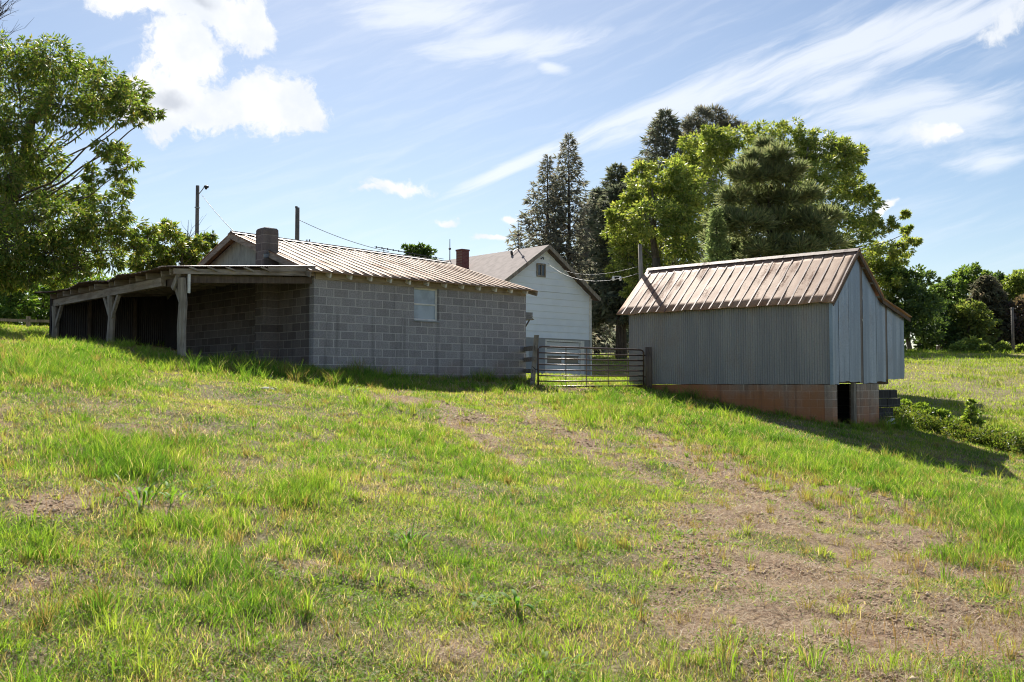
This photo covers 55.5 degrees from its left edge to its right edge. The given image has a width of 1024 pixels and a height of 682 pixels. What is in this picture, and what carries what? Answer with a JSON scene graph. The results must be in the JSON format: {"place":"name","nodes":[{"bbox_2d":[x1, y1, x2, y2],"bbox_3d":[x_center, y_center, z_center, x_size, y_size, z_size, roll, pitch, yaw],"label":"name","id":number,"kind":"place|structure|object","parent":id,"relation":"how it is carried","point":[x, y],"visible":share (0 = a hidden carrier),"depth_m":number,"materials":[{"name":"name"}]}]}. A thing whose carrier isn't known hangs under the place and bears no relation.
{"place":"outdoors","nodes":[
{"label":"outdoors","id":0,"kind":"place"},
{"bbox_2d":[0,328,1023,681],"bbox_3d":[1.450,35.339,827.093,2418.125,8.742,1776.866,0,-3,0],"label":"ground","id":1,"kind":"structure","parent":0,"point":[794,614],"depth_m":7.73,"materials":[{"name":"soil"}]},
{"bbox_2d":[0,0,32,46],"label":"dead tree","id":2,"kind":"object","parent":1,"relation":"on","point":[4,11],"visible":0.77,"depth_m":40.63,"materials":[{"name":"grey wood"}]},
{"bbox_2d":[12,305,25,325],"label":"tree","id":3,"kind":"object","parent":1,"relation":"on","point":[23,324],"visible":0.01,"depth_m":182.55,"materials":[{"name":"green plant"}]},
{"bbox_2d":[0,275,43,325],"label":"tree","id":4,"kind":"object","parent":1,"relation":"on","point":[10,309],"visible":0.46,"depth_m":57.40,"materials":[{"name":"green plant"}]},
{"bbox_2d":[0,316,48,325],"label":"rail fence","id":5,"kind":"object","parent":1,"relation":"on","point":[28,320],"visible":0.2,"depth_m":35.99,"materials":[{"name":"grey wood"}]},
{"bbox_2d":[22,279,76,326],"bbox_3d":[-29.651,-2.123,62.092,3.610,4.966,5.473,1,-3,-25],"label":"field tree","id":6,"kind":"object","parent":1,"relation":"on","point":[42,312],"visible":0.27,"depth_m":60.87,"materials":[{"name":"green plant"}]},
{"bbox_2d":[0,29,166,296],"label":"chestnut tree","id":7,"kind":"object","parent":1,"relation":"on","point":[24,173],"visible":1,"depth_m":30.75,"materials":[{"name":"green plant"}]},
{"bbox_2d":[74,271,134,282],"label":"tree","id":8,"kind":"object","parent":1,"relation":"on","point":[96,278],"visible":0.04,"depth_m":65.89,"materials":[{"name":"green plant"}]},
{"bbox_2d":[83,469,229,512],"bbox_3d":[-3.094,1.229,8.091,1.301,0.277,1.027,-1,-3,27],"label":"weed clump","id":9,"kind":"object","parent":1,"relation":"on","point":[146,493],"visible":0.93,"depth_m":8.09,"materials":[{"name":"green plant"}]},
{"bbox_2d":[126,217,218,272],"bbox_3d":[-14.182,-2.583,40.844,3.824,5.469,3.736,2,-3,-39],"label":"young tree","id":10,"kind":"object","parent":1,"relation":"on","point":[183,250],"visible":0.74,"depth_m":40.47,"materials":[{"name":"green plant"}]},
{"bbox_2d":[132,481,236,503],"bbox_3d":[-2.858,1.300,8.360,1.068,0.178,0.828,0,-3,0],"label":"weed clump","id":11,"kind":"object","parent":1,"relation":"on","point":[173,489],"visible":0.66,"depth_m":8.32,"materials":[{"name":"green plant"}]},
{"bbox_2d":[181,215,208,239],"bbox_3d":[-13.854,-2.685,42.153,1.750,5.645,0.940,0,-3,0],"label":"dead sapling","id":12,"kind":"object","parent":1,"relation":"on","point":[191,230],"visible":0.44,"depth_m":42.21,"materials":[{"name":"grey wood"}]},
{"bbox_2d":[195,185,208,234],"bbox_3d":[-20.547,-4.566,64.263,0.882,11.567,0.280,0,-3,0],"label":"lamp pole","id":13,"kind":"object","parent":1,"relation":"on","point":[197,207],"visible":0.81,"depth_m":64.36,"materials":[{"name":"brown wood"}]},
{"bbox_2d":[34,227,537,379],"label":"block shed","id":14,"kind":"structure","parent":1,"relation":"on","point":[269,292],"depth_m":25.43,"materials":[{"name":"concrete"}]},
{"bbox_2d":[376,246,441,258],"bbox_3d":[-3.427,-2.864,33.981,3.100,0.669,0.550,2,-3,-43],"label":"wire","id":15,"kind":"object","parent":14,"relation":"on","point":[407,252],"visible":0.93,"depth_m":33.83,"materials":[{"name":"metal"}]},
{"bbox_2d":[414,287,439,322],"bbox_3d":[-2.271,-0.940,25.424,0.830,0.890,0.205,2,-3,-42],"label":"window","id":16,"kind":"structure","parent":14,"relation":"in","point":[425,299],"depth_m":25.48,"materials":[{"name":"white glass"}]},
{"bbox_2d":[295,206,299,239],"bbox_3d":[-9.993,-2.613,45.158,0.226,7.327,0.228,0,-3,0],"label":"wooden pole","id":17,"kind":"object","parent":1,"relation":"on","point":[297,218],"visible":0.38,"depth_m":45.21,"materials":[{"name":"grey wood"}]},
{"bbox_2d":[300,220,388,251],"bbox_3d":[-8.005,-5.034,46.764,4.865,1.102,0.026,2,-3,-38],"label":"wire","id":18,"kind":"object","parent":17,"relation":"attached to","point":[343,238],"visible":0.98,"depth_m":46.69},
{"bbox_2d":[341,385,366,392],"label":"bright weed","id":19,"kind":"object","parent":1,"relation":"on","point":[353,388],"visible":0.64,"depth_m":19.53,"materials":[{"name":"green plant"}]},
{"bbox_2d":[369,447,400,455],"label":"bright weed","id":20,"kind":"object","parent":1,"relation":"on","point":[381,450],"visible":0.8,"depth_m":12.21,"materials":[{"name":"green plant"}]},
{"bbox_2d":[372,516,436,545],"bbox_3d":[-0.887,1.545,7.831,0.659,0.198,0.558,0,-3,0],"label":"bright weed","id":21,"kind":"object","parent":1,"relation":"on","point":[408,536],"visible":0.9,"depth_m":7.88,"materials":[{"name":"green plant"}]},
{"bbox_2d":[401,242,437,259],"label":"distant tree","id":22,"kind":"object","parent":1,"relation":"on","point":[421,249],"visible":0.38,"depth_m":94.82,"materials":[{"name":"green plant"}]},
{"bbox_2d":[454,592,501,608],"bbox_3d":[-0.199,1.735,6.430,0.351,0.112,0.517,1,-3,-28],"label":"dock plant","id":23,"kind":"object","parent":1,"relation":"on","point":[481,596],"visible":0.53,"depth_m":6.44,"materials":[{"name":"green plant"}]},
{"bbox_2d":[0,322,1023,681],"bbox_3d":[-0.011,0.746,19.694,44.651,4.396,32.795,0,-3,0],"label":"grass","id":24,"kind":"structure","parent":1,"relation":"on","point":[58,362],"depth_m":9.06,"materials":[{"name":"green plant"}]},
{"bbox_2d":[1,324,1023,440],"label":"pasture grass","id":25,"kind":"structure","parent":1,"relation":"on","point":[929,362],"depth_m":49.19,"materials":[{"name":"green plant"}]},
{"bbox_2d":[2,390,1023,681],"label":"earth clods","id":26,"kind":"object","parent":1,"relation":"on","point":[912,678],"visible":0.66,"depth_m":7.69,"materials":[{"name":"brown soil"}]},
{"bbox_2d":[487,589,547,613],"bbox_3d":[-0.023,1.678,6.246,0.363,0.136,0.411,2,-3,-44],"label":"dock plant","id":27,"kind":"object","parent":1,"relation":"on","point":[517,600],"visible":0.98,"depth_m":6.20,"materials":[{"name":"green plant"}]},
{"bbox_2d":[444,222,600,374],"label":"white house","id":28,"kind":"structure","parent":1,"relation":"on","point":[559,306],"depth_m":53.38,"materials":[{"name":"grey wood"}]},
{"bbox_2d":[536,263,545,276],"bbox_3d":[1.573,-3.826,52.565,0.660,0.740,0.055,2,-3,-42],"label":"window","id":29,"kind":"structure","parent":28,"relation":"in","point":[540,267],"depth_m":52.54,"materials":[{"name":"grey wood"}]},
{"bbox_2d":[545,339,584,374],"bbox_3d":[2.868,1.310,53.726,3.060,2.700,0.220,2,-3,-42],"label":"garage door","id":30,"kind":"structure","parent":28,"relation":"in","point":[568,343],"depth_m":53.76,"materials":[{"name":"paint"}]},
{"bbox_2d":[524,335,538,384],"bbox_3d":[0.528,0.691,26.760,0.276,1.639,2.096,0,-3,-4],"label":"board fence","id":31,"kind":"object","parent":1,"relation":"on","point":[533,358],"visible":0.81,"depth_m":25.89,"materials":[{"name":"grey wood"}]},
{"bbox_2d":[493,649,598,681],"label":"bright weed","id":32,"kind":"object","parent":1,"relation":"on","point":[544,656],"visible":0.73,"depth_m":5.22,"materials":[{"name":"green plant"}]},
{"bbox_2d":[505,153,594,352],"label":"spruce tree","id":33,"kind":"object","parent":1,"relation":"on","point":[537,210],"visible":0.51,"depth_m":69.10,"materials":[{"name":"green plant"}]},
{"bbox_2d":[531,131,615,350],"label":"spruce tree","id":34,"kind":"object","parent":1,"relation":"on","point":[567,195],"visible":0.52,"depth_m":70.03,"materials":[{"name":"green plant"}]},
{"bbox_2d":[572,186,628,353],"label":"hemlock tree","id":35,"kind":"object","parent":1,"relation":"on","point":[598,190],"visible":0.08,"depth_m":85.54,"materials":[{"name":"green plant"}]},
{"bbox_2d":[605,343,628,353],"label":"rail fence","id":36,"kind":"object","parent":1,"relation":"on","point":[610,350],"visible":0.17,"depth_m":81.95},
{"bbox_2d":[586,162,651,351],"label":"hemlock tree","id":37,"kind":"object","parent":1,"relation":"on","point":[619,173],"visible":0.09,"depth_m":104.23,"materials":[{"name":"green plant"}]},
{"bbox_2d":[584,182,657,358],"bbox_3d":[7.427,-4.644,64.942,6.322,12.210,6.706,1,-3,-27],"label":"shade tree","id":38,"kind":"object","parent":1,"relation":"on","point":[608,305],"visible":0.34,"depth_m":64.66,"materials":[{"name":"green plant"}]},
{"bbox_2d":[638,244,642,280],"bbox_3d":[3.944,-0.527,29.452,0.232,4.818,0.141,0,-3,0],"label":"wooden pole","id":39,"kind":"object","parent":1,"relation":"on","point":[640,261],"visible":0.29,"depth_m":29.48,"materials":[{"name":"grey wood"}]},
{"bbox_2d":[550,265,638,280],"bbox_3d":[2.911,-3.100,40.626,0.019,3.042,22.194,0,-3,-5],"label":"wire","id":40,"kind":"object","parent":39,"relation":"attached to","point":[605,280],"visible":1,"depth_m":35.15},
{"bbox_2d":[645,347,651,388],"bbox_3d":[3.826,1.005,27.232,0.200,1.671,0.199,0,-3,0],"label":"gate post","id":41,"kind":"object","parent":1,"relation":"on","point":[648,365],"visible":0.79,"depth_m":27.17,"materials":[{"name":"grey wood"}]},
{"bbox_2d":[532,346,644,386],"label":"metal gate","id":42,"kind":"structure","parent":41,"relation":"attached to","point":[586,370],"depth_m":26.46,"materials":[{"name":"grey metal"}]},
{"bbox_2d":[598,507,703,529],"bbox_3d":[1.185,1.805,10.048,1.391,0.095,1.636,0,-3,0],"label":"bright weed","id":43,"kind":"object","parent":1,"relation":"on","point":[625,517],"visible":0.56,"depth_m":9.83,"materials":[{"name":"green plant"}]},
{"bbox_2d":[599,155,708,297],"bbox_3d":[8.515,-4.750,58.233,6.465,13.628,7.296,0,-3,0],"label":"walnut tree","id":44,"kind":"object","parent":1,"relation":"on","point":[676,178],"visible":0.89,"depth_m":58.03,"materials":[{"name":"green plant"}]},
{"bbox_2d":[656,462,685,468],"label":"dark tuft","id":45,"kind":"object","parent":1,"relation":"on","point":[672,464],"visible":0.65,"depth_m":14.14,"materials":[{"name":"green plant"}]},
{"bbox_2d":[631,108,716,265],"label":"hemlock tree","id":46,"kind":"object","parent":1,"relation":"on","point":[656,130],"visible":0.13,"depth_m":115.95,"materials":[{"name":"green plant"}]},
{"bbox_2d":[667,528,703,536],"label":"bright weed","id":47,"kind":"object","parent":1,"relation":"on","point":[690,530],"visible":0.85,"depth_m":9.25,"materials":[{"name":"green plant"}]},
{"bbox_2d":[680,103,749,204],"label":"pine tree","id":48,"kind":"object","parent":1,"relation":"on","point":[704,114],"visible":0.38,"depth_m":118.45,"materials":[{"name":"green plant"}]},
{"bbox_2d":[702,205,732,261],"bbox_3d":[9.351,-2.064,45.157,3.582,8.637,3.730,0,-3,0],"label":"spruce","id":49,"kind":"object","parent":1,"relation":"on","point":[713,248],"visible":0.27,"depth_m":45.04,"materials":[{"name":"green plant"}]},
{"bbox_2d":[701,539,750,546],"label":"bright weed","id":50,"kind":"object","parent":1,"relation":"on","point":[730,542],"visible":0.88,"depth_m":8.92,"materials":[{"name":"green plant"}]},
{"bbox_2d":[616,248,911,425],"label":"tin barn","id":51,"kind":"structure","parent":1,"relation":"on","point":[770,333],"depth_m":25.77,"materials":[{"name":"grey metal"}]},
{"bbox_2d":[692,134,854,262],"bbox_3d":[12.756,-4.013,47.291,7.945,12.744,5.780,0,-3,0],"label":"cedar tree","id":52,"kind":"object","parent":1,"relation":"on","point":[775,223],"visible":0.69,"depth_m":46.39,"materials":[{"name":"green plant"}]},
{"bbox_2d":[673,116,923,299],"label":"walnut tree","id":53,"kind":"object","parent":1,"relation":"on","point":[704,149],"visible":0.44,"depth_m":96.30,"materials":[{"name":"green plant"}]},
{"bbox_2d":[898,398,918,417],"bbox_3d":[11.601,2.245,28.953,1.113,1.094,1.156,0,-3,0],"label":"ditch bush","id":54,"kind":"object","parent":1,"relation":"on","point":[908,402],"visible":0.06,"depth_m":29.14,"materials":[{"name":"green plant"}]},
{"bbox_2d":[881,263,949,349],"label":"wood edge tree","id":55,"kind":"object","parent":1,"relation":"on","point":[915,286],"visible":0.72,"depth_m":97.64,"materials":[{"name":"green plant"}]},
{"bbox_2d":[904,300,936,350],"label":"tree","id":56,"kind":"object","parent":1,"relation":"on","point":[920,345],"visible":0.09,"depth_m":172.28,"materials":[{"name":"plant"}]},
{"bbox_2d":[906,401,937,421],"bbox_3d":[11.976,2.260,28.516,1.022,1.014,1.130,0,-3,0],"label":"ditch bush","id":57,"kind":"object","parent":1,"relation":"on","point":[923,406],"visible":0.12,"depth_m":28.42,"materials":[{"name":"green plant"}]},
{"bbox_2d":[914,298,969,349],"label":"wood edge tree","id":58,"kind":"object","parent":1,"relation":"on","point":[950,337],"visible":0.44,"depth_m":102.53,"materials":[{"name":"green plant"}]},
{"bbox_2d":[931,408,958,419],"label":"ditch bush","id":59,"kind":"object","parent":1,"relation":"on","point":[943,413],"visible":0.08,"depth_m":28.07,"materials":[{"name":"green plant"}]},
{"bbox_2d":[925,276,965,349],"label":"wood edge tree","id":60,"kind":"object","parent":1,"relation":"on","point":[946,286],"visible":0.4,"depth_m":112.45,"materials":[{"name":"green plant"}]},
{"bbox_2d":[880,398,1023,454],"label":"ditch brush","id":61,"kind":"object","parent":1,"relation":"on","point":[1013,442],"visible":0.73,"depth_m":25.83,"materials":[{"name":"green plant"}]},
{"bbox_2d":[948,341,969,352],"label":"hedge bush","id":62,"kind":"object","parent":1,"relation":"on","point":[959,346],"visible":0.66,"depth_m":83.45,"materials":[{"name":"green plant"}]},
{"bbox_2d":[942,262,997,307],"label":"wood edge tree","id":63,"kind":"object","parent":1,"relation":"on","point":[965,276],"visible":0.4,"depth_m":116.38,"materials":[{"name":"green plant"}]},
{"bbox_2d":[960,398,985,440],"bbox_3d":[12.618,2.284,26.732,0.842,1.498,0.804,0,-3,0],"label":"sapling","id":64,"kind":"object","parent":1,"relation":"on","point":[971,411],"visible":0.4,"depth_m":26.67,"materials":[{"name":"green plant"}]},
{"bbox_2d":[944,298,1002,346],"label":"wood edge tree","id":65,"kind":"object","parent":1,"relation":"on","point":[972,317],"visible":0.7,"depth_m":101.27,"materials":[{"name":"green plant"}]},
{"bbox_2d":[961,335,985,352],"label":"hedge bush","id":66,"kind":"object","parent":1,"relation":"on","point":[973,343],"visible":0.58,"depth_m":83.92,"materials":[{"name":"green plant"}]},
{"bbox_2d":[975,342,994,352],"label":"hedge bush","id":67,"kind":"object","parent":1,"relation":"on","point":[986,347],"visible":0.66,"depth_m":82.85,"materials":[{"name":"green plant"}]},
{"bbox_2d":[966,274,1023,345],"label":"brown cedar","id":68,"kind":"object","parent":1,"relation":"on","point":[989,292],"visible":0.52,"depth_m":104.92,"materials":[{"name":"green plant"}]},
{"bbox_2d":[989,270,1005,281],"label":"wood edge tree","id":69,"kind":"object","parent":1,"relation":"on","point":[999,275],"visible":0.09,"depth_m":127.12,"materials":[{"name":"green plant"}]},
{"bbox_2d":[993,340,1015,352],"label":"hedge bush","id":70,"kind":"object","parent":1,"relation":"on","point":[1001,344],"visible":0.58,"depth_m":82.90,"materials":[{"name":"green plant"}]},
{"bbox_2d":[999,268,1023,346],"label":"wood edge tree","id":71,"kind":"object","parent":1,"relation":"on","point":[1013,284],"visible":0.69,"depth_m":113.99,"materials":[{"name":"green plant"}]},
{"bbox_2d":[1009,307,1015,351],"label":"field pole","id":72,"kind":"object","parent":1,"relation":"on","point":[1012,331],"visible":0.83,"depth_m":81.05,"materials":[{"name":"grey wood"}]},
{"bbox_2d":[1003,293,1023,344],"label":"wood edge tree","id":73,"kind":"object","parent":1,"relation":"on","point":[1018,302],"visible":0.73,"depth_m":104.09,"materials":[{"name":"green plant"}]},
{"bbox_2d":[1015,343,1023,352],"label":"hedge bush","id":74,"kind":"object","parent":1,"relation":"on","point":[1019,348],"visible":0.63,"depth_m":82.64,"materials":[{"name":"green plant"}]},
{"bbox_2d":[0,0,1023,349],"label":"sky","id":75,"kind":"structure","parent":0,"point":[389,124],"materials":[{"name":"blue"}]}
]}

